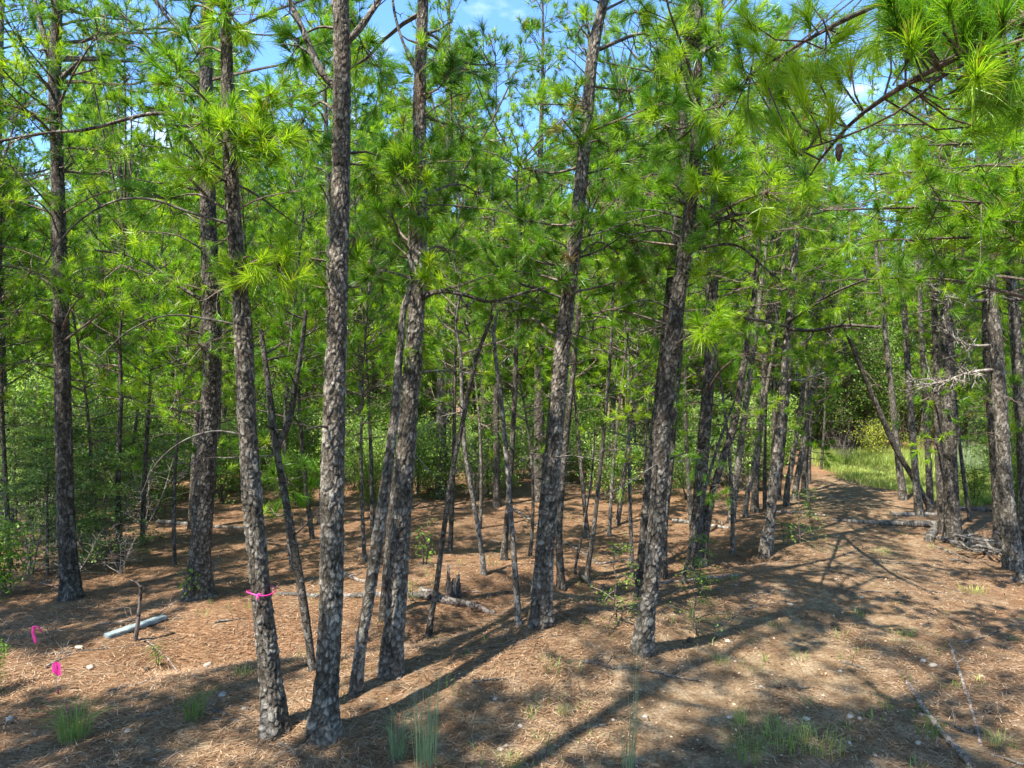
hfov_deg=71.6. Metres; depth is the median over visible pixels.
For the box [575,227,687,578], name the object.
young pine
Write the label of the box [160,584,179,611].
fallen branch
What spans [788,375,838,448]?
shrub
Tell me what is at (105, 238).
pine tree
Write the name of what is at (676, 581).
fallen branch
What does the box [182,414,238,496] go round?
shrub
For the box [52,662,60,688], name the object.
marker flag
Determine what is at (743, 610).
fallen branch
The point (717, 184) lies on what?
pine tree
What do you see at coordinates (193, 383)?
shrub
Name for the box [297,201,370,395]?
pine tree
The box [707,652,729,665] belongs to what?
grass clump
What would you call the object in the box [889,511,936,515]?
fallen log
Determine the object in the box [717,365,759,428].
shrub
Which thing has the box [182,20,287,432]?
pine tree
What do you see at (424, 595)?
fallen log
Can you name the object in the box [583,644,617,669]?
fallen branch
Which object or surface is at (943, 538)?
fallen branch
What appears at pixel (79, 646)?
stone
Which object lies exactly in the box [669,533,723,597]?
seedling
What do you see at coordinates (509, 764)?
grass clump
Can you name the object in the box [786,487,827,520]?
seedling
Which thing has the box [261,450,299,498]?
shrub
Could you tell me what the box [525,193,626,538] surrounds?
young pine
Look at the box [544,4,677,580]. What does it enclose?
pine tree
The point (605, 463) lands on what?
dead shrub
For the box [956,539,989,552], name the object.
fallen branch
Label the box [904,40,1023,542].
pine tree
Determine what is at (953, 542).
fallen log
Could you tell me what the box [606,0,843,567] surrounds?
pine tree
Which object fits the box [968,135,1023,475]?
pine tree
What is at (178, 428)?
young pine
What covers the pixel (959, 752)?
fallen branch
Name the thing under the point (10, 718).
stone
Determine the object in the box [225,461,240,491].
shrub
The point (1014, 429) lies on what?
young pine
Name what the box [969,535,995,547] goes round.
fallen branch
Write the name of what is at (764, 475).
young pine
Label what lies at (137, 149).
pine tree
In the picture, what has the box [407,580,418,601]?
seedling
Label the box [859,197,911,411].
pine tree
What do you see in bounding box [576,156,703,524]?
young pine
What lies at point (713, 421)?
cedar shrub
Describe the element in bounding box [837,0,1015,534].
pine tree
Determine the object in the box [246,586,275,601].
tape ribbon
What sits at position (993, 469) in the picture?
pine tree
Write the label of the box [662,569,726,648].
seedling
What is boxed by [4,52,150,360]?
pine tree
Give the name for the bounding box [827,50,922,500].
pine tree
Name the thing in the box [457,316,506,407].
pine tree
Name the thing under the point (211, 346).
pine tree
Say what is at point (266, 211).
pine tree
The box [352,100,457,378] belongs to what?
pine tree
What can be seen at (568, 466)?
shrub
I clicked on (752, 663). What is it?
grass clump
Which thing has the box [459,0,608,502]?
pine tree
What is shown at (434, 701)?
grass clump
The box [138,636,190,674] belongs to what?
fallen branch
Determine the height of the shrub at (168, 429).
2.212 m
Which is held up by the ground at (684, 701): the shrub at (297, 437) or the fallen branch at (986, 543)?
the shrub at (297, 437)
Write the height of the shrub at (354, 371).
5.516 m
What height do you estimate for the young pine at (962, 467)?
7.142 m
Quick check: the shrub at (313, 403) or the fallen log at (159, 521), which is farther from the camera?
the shrub at (313, 403)
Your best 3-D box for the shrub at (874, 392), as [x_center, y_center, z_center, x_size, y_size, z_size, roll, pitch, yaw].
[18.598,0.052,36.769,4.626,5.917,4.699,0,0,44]
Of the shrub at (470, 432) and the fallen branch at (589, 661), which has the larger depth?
the shrub at (470, 432)
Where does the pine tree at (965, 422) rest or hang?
on the ground at (684, 701)
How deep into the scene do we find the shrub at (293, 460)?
18.05 m
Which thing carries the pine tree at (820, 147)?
on the ground at (684, 701)
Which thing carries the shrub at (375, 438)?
on the ground at (684, 701)
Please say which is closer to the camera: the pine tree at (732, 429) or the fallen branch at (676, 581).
the fallen branch at (676, 581)
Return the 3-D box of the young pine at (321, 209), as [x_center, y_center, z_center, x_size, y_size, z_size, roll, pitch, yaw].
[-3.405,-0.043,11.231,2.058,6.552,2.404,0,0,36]
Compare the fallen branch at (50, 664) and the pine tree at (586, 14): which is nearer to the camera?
the fallen branch at (50, 664)
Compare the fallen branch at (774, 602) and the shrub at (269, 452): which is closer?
the fallen branch at (774, 602)
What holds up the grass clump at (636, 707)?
on the ground at (684, 701)
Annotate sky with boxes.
[2,0,1023,385]
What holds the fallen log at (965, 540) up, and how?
on the ground at (684, 701)
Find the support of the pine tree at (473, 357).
on the ground at (684, 701)
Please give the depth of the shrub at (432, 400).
31.52 m
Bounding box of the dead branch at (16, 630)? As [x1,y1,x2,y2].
[0,613,68,652]
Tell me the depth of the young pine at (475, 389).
14.95 m
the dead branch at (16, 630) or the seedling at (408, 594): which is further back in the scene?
the seedling at (408, 594)
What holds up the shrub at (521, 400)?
on the ground at (684, 701)
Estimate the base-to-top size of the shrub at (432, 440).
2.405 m
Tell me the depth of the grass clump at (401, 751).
5.34 m
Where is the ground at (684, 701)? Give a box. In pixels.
[0,387,1023,767]
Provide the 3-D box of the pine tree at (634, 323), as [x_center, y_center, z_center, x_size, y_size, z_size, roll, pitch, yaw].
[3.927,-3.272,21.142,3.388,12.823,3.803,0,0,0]
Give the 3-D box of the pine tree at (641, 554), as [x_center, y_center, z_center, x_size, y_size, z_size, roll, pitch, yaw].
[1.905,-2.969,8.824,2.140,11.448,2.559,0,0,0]
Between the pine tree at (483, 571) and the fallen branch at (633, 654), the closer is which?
the fallen branch at (633, 654)
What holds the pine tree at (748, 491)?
on the ground at (684, 701)
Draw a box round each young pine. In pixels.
[0,165,73,567]
[1,207,144,550]
[90,170,201,545]
[117,258,239,565]
[157,161,267,496]
[186,167,308,556]
[220,180,360,571]
[232,156,357,539]
[304,208,425,561]
[315,177,407,528]
[359,176,453,506]
[419,170,510,551]
[423,217,525,528]
[457,260,578,556]
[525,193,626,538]
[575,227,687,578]
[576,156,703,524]
[618,165,743,531]
[659,208,787,555]
[722,172,825,508]
[773,309,872,516]
[792,258,859,468]
[813,206,879,451]
[817,185,892,439]
[837,207,915,446]
[894,223,1010,521]
[956,198,1023,525]
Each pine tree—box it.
[0,0,129,522]
[0,0,220,602]
[0,0,322,741]
[0,79,43,289]
[2,29,50,366]
[2,137,38,368]
[2,151,46,406]
[4,19,164,425]
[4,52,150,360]
[6,215,102,372]
[7,297,52,402]
[16,61,183,400]
[34,0,186,565]
[38,84,168,499]
[39,313,99,461]
[67,0,332,601]
[75,155,179,388]
[77,133,178,391]
[95,270,170,517]
[111,116,189,414]
[123,51,273,529]
[128,81,198,374]
[128,149,270,427]
[136,34,275,406]
[142,176,200,436]
[148,57,268,474]
[178,305,326,671]
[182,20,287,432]
[217,0,406,524]
[227,153,312,490]
[233,156,322,456]
[252,99,325,327]
[256,213,322,417]
[259,0,391,418]
[264,0,411,746]
[297,39,406,470]
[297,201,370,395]
[298,0,544,680]
[312,60,432,420]
[346,110,438,390]
[348,125,447,695]
[351,112,457,621]
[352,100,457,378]
[369,0,514,498]
[369,126,438,392]
[371,0,554,575]
[401,44,511,442]
[418,264,527,637]
[424,39,534,473]
[431,28,598,560]
[432,132,514,439]
[435,188,512,420]
[448,317,507,427]
[450,26,554,508]
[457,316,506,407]
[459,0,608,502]
[459,0,711,630]
[460,158,582,450]
[468,288,536,626]
[503,130,597,405]
[506,155,556,389]
[507,0,664,591]
[509,138,596,404]
[518,135,639,461]
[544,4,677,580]
[545,81,626,407]
[573,57,672,484]
[573,329,617,407]
[573,430,595,574]
[575,0,827,659]
[589,206,643,535]
[590,62,697,483]
[591,0,756,600]
[592,175,682,408]
[594,75,729,436]
[598,34,725,444]
[599,115,660,438]
[604,0,770,579]
[604,122,688,441]
[604,234,658,499]
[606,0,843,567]
[641,24,762,428]
[670,400,735,583]
[675,228,763,445]
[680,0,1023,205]
[687,51,830,523]
[689,3,836,567]
[699,270,769,472]
[704,87,781,382]
[706,59,843,513]
[721,13,842,436]
[722,178,774,382]
[723,49,843,517]
[728,0,904,558]
[737,62,858,444]
[741,106,831,453]
[747,275,794,405]
[759,135,840,499]
[770,35,858,506]
[778,149,856,492]
[779,91,870,500]
[781,2,1023,322]
[782,96,852,483]
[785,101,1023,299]
[799,249,868,441]
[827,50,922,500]
[828,299,934,512]
[830,7,962,516]
[832,217,866,337]
[836,4,1021,540]
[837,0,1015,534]
[839,222,921,438]
[841,211,879,357]
[843,248,910,427]
[854,229,930,433]
[856,4,1023,571]
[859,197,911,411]
[863,66,973,504]
[877,109,981,444]
[886,236,983,413]
[887,136,1009,407]
[888,13,1023,539]
[894,193,979,388]
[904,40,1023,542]
[926,257,1010,449]
[954,75,1021,361]
[958,199,1023,445]
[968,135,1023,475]
[997,258,1023,377]
[1007,386,1016,446]
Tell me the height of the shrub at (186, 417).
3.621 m
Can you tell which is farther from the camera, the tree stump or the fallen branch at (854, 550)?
the fallen branch at (854, 550)
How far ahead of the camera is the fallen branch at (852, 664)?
6.96 m
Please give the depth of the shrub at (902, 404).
30.95 m
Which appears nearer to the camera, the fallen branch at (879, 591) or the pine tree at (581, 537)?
the fallen branch at (879, 591)
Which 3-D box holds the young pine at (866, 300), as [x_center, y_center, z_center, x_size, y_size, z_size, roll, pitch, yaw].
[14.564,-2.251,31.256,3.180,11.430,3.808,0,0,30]
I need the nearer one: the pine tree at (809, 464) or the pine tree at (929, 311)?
the pine tree at (809, 464)
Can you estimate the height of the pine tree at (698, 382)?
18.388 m
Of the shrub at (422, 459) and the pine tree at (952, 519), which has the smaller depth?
the pine tree at (952, 519)
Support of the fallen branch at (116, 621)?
on the ground at (684, 701)
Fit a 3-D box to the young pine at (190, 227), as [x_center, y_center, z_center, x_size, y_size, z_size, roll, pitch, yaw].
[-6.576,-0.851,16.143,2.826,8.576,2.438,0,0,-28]
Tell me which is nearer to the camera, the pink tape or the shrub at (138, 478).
the pink tape
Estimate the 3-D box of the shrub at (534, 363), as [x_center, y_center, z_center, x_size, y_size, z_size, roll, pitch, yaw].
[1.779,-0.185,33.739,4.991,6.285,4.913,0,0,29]
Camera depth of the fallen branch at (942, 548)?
11.60 m
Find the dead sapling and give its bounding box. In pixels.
[130,579,142,641]
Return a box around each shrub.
[0,373,88,528]
[0,391,54,543]
[0,411,113,578]
[0,495,79,575]
[0,510,51,599]
[0,639,12,687]
[6,342,94,432]
[6,350,80,497]
[6,423,146,545]
[7,335,132,449]
[9,391,52,503]
[12,397,103,519]
[26,525,103,578]
[28,337,126,397]
[31,364,141,504]
[31,443,153,549]
[37,448,176,569]
[45,396,123,482]
[73,400,148,517]
[74,386,168,500]
[86,413,152,508]
[89,343,165,413]
[89,521,142,574]
[91,386,164,481]
[93,428,190,519]
[100,410,181,496]
[101,457,187,529]
[103,381,190,499]
[115,367,189,446]
[122,423,189,498]
[128,397,176,477]
[136,400,192,481]
[137,430,184,487]
[142,419,193,485]
[158,371,227,469]
[167,324,233,429]
[168,431,191,491]
[177,549,224,584]
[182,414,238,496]
[187,408,267,506]
[221,409,269,481]
[224,391,312,488]
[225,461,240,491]
[228,386,279,442]
[231,347,319,452]
[258,422,296,488]
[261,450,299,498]
[268,446,316,507]
[270,337,350,427]
[276,416,321,472]
[281,399,355,483]
[289,464,319,503]
[290,415,315,448]
[306,421,348,476]
[307,407,394,491]
[311,451,320,487]
[314,356,385,424]
[344,415,396,491]
[344,460,364,500]
[345,386,379,462]
[346,382,397,469]
[348,363,389,422]
[350,459,383,503]
[351,410,395,483]
[369,388,387,435]
[371,396,423,459]
[380,384,436,434]
[384,410,460,489]
[392,410,448,497]
[401,387,435,440]
[413,414,470,498]
[414,423,458,492]
[419,368,460,435]
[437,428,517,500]
[446,408,528,496]
[446,453,460,483]
[447,423,467,454]
[449,408,490,474]
[450,411,474,455]
[451,391,480,435]
[456,425,488,481]
[457,461,483,493]
[459,349,523,425]
[460,387,533,501]
[472,364,529,431]
[475,384,533,467]
[476,436,530,486]
[483,440,526,485]
[505,387,533,455]
[506,425,533,480]
[508,387,547,469]
[517,416,544,471]
[519,322,593,415]
[521,395,548,452]
[521,440,578,483]
[529,375,610,476]
[544,413,599,483]
[545,409,584,449]
[565,453,578,482]
[571,420,647,502]
[573,407,624,456]
[580,412,609,458]
[581,424,606,475]
[586,439,623,485]
[593,422,626,470]
[606,443,642,478]
[617,393,676,470]
[620,411,647,456]
[623,378,680,429]
[647,417,682,460]
[672,427,717,499]
[675,413,693,459]
[676,392,745,484]
[677,389,727,462]
[677,391,722,460]
[679,353,728,415]
[699,385,777,489]
[708,418,747,484]
[711,436,769,492]
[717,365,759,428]
[740,438,770,487]
[744,369,779,430]
[747,383,802,475]
[748,453,769,488]
[754,318,819,441]
[771,419,803,464]
[777,344,855,448]
[779,301,898,451]
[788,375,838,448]
[814,318,910,448]
[825,424,866,460]
[827,348,895,445]
[837,335,898,440]
[843,417,907,454]
[855,325,933,445]
[862,311,958,439]
[881,341,930,428]
[899,432,932,451]
[904,369,933,432]
[915,383,977,442]
[957,360,1017,502]
[957,408,1016,478]
[958,461,990,503]
[959,371,983,441]
[959,405,985,449]
[1012,468,1017,512]
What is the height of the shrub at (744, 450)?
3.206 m
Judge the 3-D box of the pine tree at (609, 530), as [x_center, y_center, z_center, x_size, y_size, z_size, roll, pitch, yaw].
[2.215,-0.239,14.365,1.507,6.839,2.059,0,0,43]
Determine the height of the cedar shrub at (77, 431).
2.477 m
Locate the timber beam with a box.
[104,614,166,638]
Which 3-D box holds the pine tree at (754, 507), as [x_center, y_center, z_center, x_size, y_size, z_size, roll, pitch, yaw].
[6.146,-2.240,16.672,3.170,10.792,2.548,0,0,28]
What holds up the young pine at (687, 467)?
on the ground at (684, 701)
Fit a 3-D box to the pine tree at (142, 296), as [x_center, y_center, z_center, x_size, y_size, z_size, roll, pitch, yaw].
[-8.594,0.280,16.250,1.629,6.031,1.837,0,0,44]
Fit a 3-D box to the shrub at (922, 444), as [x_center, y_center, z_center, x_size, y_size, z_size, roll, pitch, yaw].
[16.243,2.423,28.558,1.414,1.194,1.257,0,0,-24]
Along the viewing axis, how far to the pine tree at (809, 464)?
21.03 m
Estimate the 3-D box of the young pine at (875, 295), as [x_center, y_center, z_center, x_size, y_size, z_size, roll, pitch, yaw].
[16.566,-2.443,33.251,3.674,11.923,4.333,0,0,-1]
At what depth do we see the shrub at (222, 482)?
18.02 m
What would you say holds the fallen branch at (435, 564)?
on the ground at (684, 701)
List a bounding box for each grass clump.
[20,684,125,745]
[172,681,226,721]
[231,662,253,675]
[373,697,417,760]
[394,679,448,767]
[422,645,443,751]
[493,746,524,767]
[557,702,572,717]
[614,704,642,767]
[628,604,648,764]
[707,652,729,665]
[713,717,784,765]
[732,700,750,725]
[738,658,764,672]
[758,704,829,755]
[789,718,853,761]
[791,650,811,661]
[870,545,895,554]
[897,624,915,637]
[911,710,952,740]
[958,584,988,594]
[980,726,1020,750]
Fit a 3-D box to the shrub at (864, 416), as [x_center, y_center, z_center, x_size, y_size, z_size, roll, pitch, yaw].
[15.684,-0.122,31.625,4.840,6.095,4.765,0,0,-5]
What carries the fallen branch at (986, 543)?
on the fallen branch
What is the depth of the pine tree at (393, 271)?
33.34 m
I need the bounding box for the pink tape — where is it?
[31,626,41,642]
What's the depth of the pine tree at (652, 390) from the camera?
23.91 m
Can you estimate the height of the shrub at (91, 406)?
3.899 m
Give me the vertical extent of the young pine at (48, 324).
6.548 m
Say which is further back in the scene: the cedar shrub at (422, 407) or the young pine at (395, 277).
the cedar shrub at (422, 407)
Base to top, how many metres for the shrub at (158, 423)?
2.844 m
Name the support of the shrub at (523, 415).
on the ground at (684, 701)
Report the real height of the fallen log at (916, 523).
0.257 m
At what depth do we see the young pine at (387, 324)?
11.39 m
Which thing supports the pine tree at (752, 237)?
on the ground at (684, 701)
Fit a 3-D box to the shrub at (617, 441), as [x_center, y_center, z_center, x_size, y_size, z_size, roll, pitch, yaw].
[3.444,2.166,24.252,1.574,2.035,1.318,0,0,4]
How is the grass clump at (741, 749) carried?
on the ground at (684, 701)
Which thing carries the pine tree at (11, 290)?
on the ground at (684, 701)
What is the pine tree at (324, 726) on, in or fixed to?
on the ground at (684, 701)
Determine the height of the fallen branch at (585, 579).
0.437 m
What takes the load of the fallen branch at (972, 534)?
on the fallen log at (965, 540)
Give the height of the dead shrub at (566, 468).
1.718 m
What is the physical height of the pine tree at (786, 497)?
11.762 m
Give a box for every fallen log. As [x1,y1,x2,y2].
[155,519,243,528]
[278,591,430,599]
[418,586,495,615]
[672,519,729,528]
[832,518,936,527]
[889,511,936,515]
[923,532,992,554]
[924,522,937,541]
[960,498,991,511]
[961,537,1023,547]
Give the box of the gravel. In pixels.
[20,491,1021,767]
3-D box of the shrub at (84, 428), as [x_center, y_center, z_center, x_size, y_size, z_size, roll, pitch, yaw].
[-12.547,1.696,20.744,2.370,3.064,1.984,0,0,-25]
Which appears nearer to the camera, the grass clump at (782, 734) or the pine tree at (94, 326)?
the grass clump at (782, 734)
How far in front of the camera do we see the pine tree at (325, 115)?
16.03 m
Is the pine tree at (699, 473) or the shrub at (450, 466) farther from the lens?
the shrub at (450, 466)
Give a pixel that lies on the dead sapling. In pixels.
(136, 631)
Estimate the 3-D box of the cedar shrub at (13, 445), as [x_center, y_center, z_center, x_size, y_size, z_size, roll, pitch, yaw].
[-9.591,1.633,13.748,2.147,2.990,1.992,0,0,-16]
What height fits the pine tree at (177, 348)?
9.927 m
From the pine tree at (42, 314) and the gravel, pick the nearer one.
the gravel
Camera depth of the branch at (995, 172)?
6.38 m
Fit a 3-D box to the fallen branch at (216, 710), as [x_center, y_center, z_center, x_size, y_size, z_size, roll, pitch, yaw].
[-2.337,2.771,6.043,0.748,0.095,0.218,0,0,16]
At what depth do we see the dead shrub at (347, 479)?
18.60 m
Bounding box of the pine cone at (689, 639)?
[687,637,692,642]
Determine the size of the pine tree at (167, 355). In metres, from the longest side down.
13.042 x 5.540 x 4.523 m
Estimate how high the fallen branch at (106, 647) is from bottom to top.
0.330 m
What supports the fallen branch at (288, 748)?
on the ground at (684, 701)
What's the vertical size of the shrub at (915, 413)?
7.309 m
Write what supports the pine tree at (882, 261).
on the ground at (684, 701)
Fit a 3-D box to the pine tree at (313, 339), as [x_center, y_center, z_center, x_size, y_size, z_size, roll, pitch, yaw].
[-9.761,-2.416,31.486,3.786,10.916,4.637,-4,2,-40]
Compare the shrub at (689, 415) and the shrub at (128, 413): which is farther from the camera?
the shrub at (689, 415)
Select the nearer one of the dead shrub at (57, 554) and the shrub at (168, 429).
the dead shrub at (57, 554)
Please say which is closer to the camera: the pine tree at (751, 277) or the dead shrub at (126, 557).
the dead shrub at (126, 557)
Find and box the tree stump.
[445,563,461,598]
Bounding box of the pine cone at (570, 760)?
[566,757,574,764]
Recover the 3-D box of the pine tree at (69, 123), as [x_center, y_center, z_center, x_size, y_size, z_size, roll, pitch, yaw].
[-14.242,-4.570,23.737,4.806,15.752,4.472,1,-3,-15]
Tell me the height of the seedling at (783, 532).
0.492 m
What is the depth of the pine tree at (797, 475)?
18.44 m
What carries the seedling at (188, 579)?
on the ground at (684, 701)
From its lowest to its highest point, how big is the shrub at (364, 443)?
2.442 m
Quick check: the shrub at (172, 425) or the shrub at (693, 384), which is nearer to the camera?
the shrub at (172, 425)
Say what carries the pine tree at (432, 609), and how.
on the ground at (684, 701)
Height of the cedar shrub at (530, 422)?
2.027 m
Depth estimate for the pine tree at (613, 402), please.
20.87 m
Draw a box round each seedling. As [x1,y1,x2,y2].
[148,643,164,664]
[170,562,206,597]
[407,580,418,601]
[410,526,435,563]
[581,541,642,638]
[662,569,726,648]
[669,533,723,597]
[679,536,712,585]
[776,519,795,544]
[777,490,826,551]
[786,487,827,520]
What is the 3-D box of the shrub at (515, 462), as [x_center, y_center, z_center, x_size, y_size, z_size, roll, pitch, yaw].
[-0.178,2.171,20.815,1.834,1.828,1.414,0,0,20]
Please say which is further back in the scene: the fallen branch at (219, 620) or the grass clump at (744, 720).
the fallen branch at (219, 620)
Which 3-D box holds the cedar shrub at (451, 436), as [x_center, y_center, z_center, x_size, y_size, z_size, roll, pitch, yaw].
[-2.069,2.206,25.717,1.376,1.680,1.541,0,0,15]
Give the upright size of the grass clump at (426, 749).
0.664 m
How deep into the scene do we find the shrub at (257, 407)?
29.01 m
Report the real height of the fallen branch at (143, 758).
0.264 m
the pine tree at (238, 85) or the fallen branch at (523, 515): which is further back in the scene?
the pine tree at (238, 85)
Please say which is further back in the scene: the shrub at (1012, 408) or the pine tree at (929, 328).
the pine tree at (929, 328)
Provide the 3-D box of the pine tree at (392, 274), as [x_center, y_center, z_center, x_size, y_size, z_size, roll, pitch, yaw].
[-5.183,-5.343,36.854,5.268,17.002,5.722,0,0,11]
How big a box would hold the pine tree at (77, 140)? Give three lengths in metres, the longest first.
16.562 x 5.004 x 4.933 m
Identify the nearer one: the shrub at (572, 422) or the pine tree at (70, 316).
the pine tree at (70, 316)
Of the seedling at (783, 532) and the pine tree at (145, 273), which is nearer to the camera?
the seedling at (783, 532)
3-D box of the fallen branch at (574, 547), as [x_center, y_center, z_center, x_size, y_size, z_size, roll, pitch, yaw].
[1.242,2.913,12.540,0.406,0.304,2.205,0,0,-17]
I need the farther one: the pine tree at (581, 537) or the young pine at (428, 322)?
the young pine at (428, 322)
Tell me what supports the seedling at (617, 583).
on the ground at (684, 701)
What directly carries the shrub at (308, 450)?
on the ground at (684, 701)
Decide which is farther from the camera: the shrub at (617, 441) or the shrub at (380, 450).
the shrub at (617, 441)
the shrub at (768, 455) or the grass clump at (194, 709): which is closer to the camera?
the grass clump at (194, 709)
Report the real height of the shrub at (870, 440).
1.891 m
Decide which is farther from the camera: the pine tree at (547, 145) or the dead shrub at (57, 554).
the pine tree at (547, 145)
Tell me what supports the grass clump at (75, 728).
on the ground at (684, 701)
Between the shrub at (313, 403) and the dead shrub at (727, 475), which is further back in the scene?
the shrub at (313, 403)
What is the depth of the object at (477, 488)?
18.36 m
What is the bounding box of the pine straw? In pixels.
[0,507,1023,767]
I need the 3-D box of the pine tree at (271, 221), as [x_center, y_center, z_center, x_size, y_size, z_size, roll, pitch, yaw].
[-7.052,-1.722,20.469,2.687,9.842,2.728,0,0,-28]
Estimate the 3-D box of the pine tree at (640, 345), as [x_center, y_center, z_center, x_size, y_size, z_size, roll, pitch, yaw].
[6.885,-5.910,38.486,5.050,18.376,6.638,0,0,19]
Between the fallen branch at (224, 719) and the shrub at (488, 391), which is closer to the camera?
the fallen branch at (224, 719)
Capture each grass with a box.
[811,445,1017,506]
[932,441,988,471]
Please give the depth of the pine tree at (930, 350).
35.44 m
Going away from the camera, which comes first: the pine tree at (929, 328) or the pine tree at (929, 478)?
the pine tree at (929, 478)
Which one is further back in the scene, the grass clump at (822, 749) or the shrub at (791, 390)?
the shrub at (791, 390)
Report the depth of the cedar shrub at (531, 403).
26.85 m
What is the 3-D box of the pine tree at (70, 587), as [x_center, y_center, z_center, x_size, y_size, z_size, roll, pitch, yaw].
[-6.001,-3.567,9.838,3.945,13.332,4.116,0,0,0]
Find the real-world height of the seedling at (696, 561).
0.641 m
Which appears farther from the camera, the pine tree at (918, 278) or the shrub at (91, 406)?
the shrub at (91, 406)
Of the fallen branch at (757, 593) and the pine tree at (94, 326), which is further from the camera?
the pine tree at (94, 326)
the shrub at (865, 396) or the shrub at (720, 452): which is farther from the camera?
the shrub at (865, 396)
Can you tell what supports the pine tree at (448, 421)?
on the ground at (684, 701)
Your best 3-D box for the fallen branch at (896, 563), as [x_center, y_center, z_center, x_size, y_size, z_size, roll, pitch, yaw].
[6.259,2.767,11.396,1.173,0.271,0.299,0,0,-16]
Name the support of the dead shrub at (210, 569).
on the ground at (684, 701)
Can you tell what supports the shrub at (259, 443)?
on the ground at (684, 701)
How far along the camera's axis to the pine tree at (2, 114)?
11.86 m
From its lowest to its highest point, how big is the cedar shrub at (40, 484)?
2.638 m
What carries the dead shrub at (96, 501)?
on the ground at (684, 701)
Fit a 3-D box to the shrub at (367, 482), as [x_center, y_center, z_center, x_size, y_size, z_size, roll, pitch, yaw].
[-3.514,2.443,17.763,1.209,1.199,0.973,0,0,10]
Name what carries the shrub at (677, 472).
on the ground at (684, 701)
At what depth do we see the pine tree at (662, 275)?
34.34 m
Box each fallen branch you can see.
[36,643,78,667]
[41,631,142,654]
[84,738,213,767]
[94,606,145,625]
[107,670,158,690]
[132,606,198,620]
[136,691,214,717]
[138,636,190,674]
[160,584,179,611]
[187,701,257,721]
[206,705,258,718]
[214,607,248,623]
[271,740,305,766]
[344,572,380,585]
[418,561,463,565]
[461,590,513,595]
[463,622,562,652]
[465,675,506,684]
[513,507,537,526]
[537,715,562,764]
[555,540,598,562]
[577,571,605,598]
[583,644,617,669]
[584,722,608,729]
[594,553,636,564]
[598,645,685,660]
[614,651,700,680]
[660,563,741,583]
[713,582,782,627]
[737,586,770,600]
[745,591,807,609]
[767,661,822,688]
[776,509,826,516]
[838,649,873,672]
[841,540,875,555]
[850,583,916,592]
[873,553,934,564]
[905,680,975,767]
[918,573,990,601]
[918,698,995,743]
[929,590,993,610]
[937,541,970,562]
[938,529,952,539]
[945,529,987,541]
[948,642,981,744]
[950,558,981,562]
[954,540,982,552]
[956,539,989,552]
[957,622,1023,642]
[963,522,995,543]
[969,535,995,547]
[971,548,1000,551]
[976,542,1001,551]
[981,538,1000,553]
[990,729,1023,767]
[1009,571,1021,582]
[1015,568,1023,583]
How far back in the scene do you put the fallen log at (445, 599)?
9.04 m
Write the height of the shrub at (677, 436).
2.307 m
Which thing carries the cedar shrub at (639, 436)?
on the ground at (684, 701)
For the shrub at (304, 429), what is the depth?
27.02 m
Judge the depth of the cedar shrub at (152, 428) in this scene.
17.82 m
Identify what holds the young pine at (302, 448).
on the ground at (684, 701)
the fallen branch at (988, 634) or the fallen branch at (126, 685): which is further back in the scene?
the fallen branch at (988, 634)
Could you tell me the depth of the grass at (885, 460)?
24.74 m
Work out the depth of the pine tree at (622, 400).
31.01 m
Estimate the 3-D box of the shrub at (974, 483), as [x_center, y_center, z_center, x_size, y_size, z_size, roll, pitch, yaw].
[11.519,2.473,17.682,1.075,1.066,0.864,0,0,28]
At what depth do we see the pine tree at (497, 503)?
17.30 m
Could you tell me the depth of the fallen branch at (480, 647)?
6.89 m
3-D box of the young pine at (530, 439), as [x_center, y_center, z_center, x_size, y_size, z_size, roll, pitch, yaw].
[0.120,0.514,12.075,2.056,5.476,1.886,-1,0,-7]
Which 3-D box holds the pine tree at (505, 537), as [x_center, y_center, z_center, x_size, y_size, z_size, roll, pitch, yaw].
[0.041,-1.137,11.551,2.839,8.251,2.462,0,0,0]
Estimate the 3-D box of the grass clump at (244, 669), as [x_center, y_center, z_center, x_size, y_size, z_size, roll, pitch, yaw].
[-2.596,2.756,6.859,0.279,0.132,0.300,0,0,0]
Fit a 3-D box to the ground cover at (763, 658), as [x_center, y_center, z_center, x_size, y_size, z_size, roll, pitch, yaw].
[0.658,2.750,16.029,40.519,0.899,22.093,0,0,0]
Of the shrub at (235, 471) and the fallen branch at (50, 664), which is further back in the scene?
the shrub at (235, 471)
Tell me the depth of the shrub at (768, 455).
20.48 m
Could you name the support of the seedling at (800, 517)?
on the ground at (684, 701)
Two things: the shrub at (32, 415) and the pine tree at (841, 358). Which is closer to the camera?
the shrub at (32, 415)
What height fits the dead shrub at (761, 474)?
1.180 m
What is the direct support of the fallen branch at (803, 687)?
on the ground at (684, 701)
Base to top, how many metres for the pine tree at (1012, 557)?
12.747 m
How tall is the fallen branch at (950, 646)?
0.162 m
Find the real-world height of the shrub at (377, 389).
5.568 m
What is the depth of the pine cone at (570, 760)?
5.18 m
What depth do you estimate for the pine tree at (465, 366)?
35.86 m
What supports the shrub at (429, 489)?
on the ground at (684, 701)
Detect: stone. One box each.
[6,716,14,721]
[74,645,83,649]
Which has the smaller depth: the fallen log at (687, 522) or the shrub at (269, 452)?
the fallen log at (687, 522)
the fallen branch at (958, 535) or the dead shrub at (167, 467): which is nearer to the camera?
the fallen branch at (958, 535)
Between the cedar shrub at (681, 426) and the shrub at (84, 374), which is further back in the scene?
the cedar shrub at (681, 426)
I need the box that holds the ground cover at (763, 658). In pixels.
[5,464,1023,767]
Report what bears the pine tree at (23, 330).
on the ground at (684, 701)

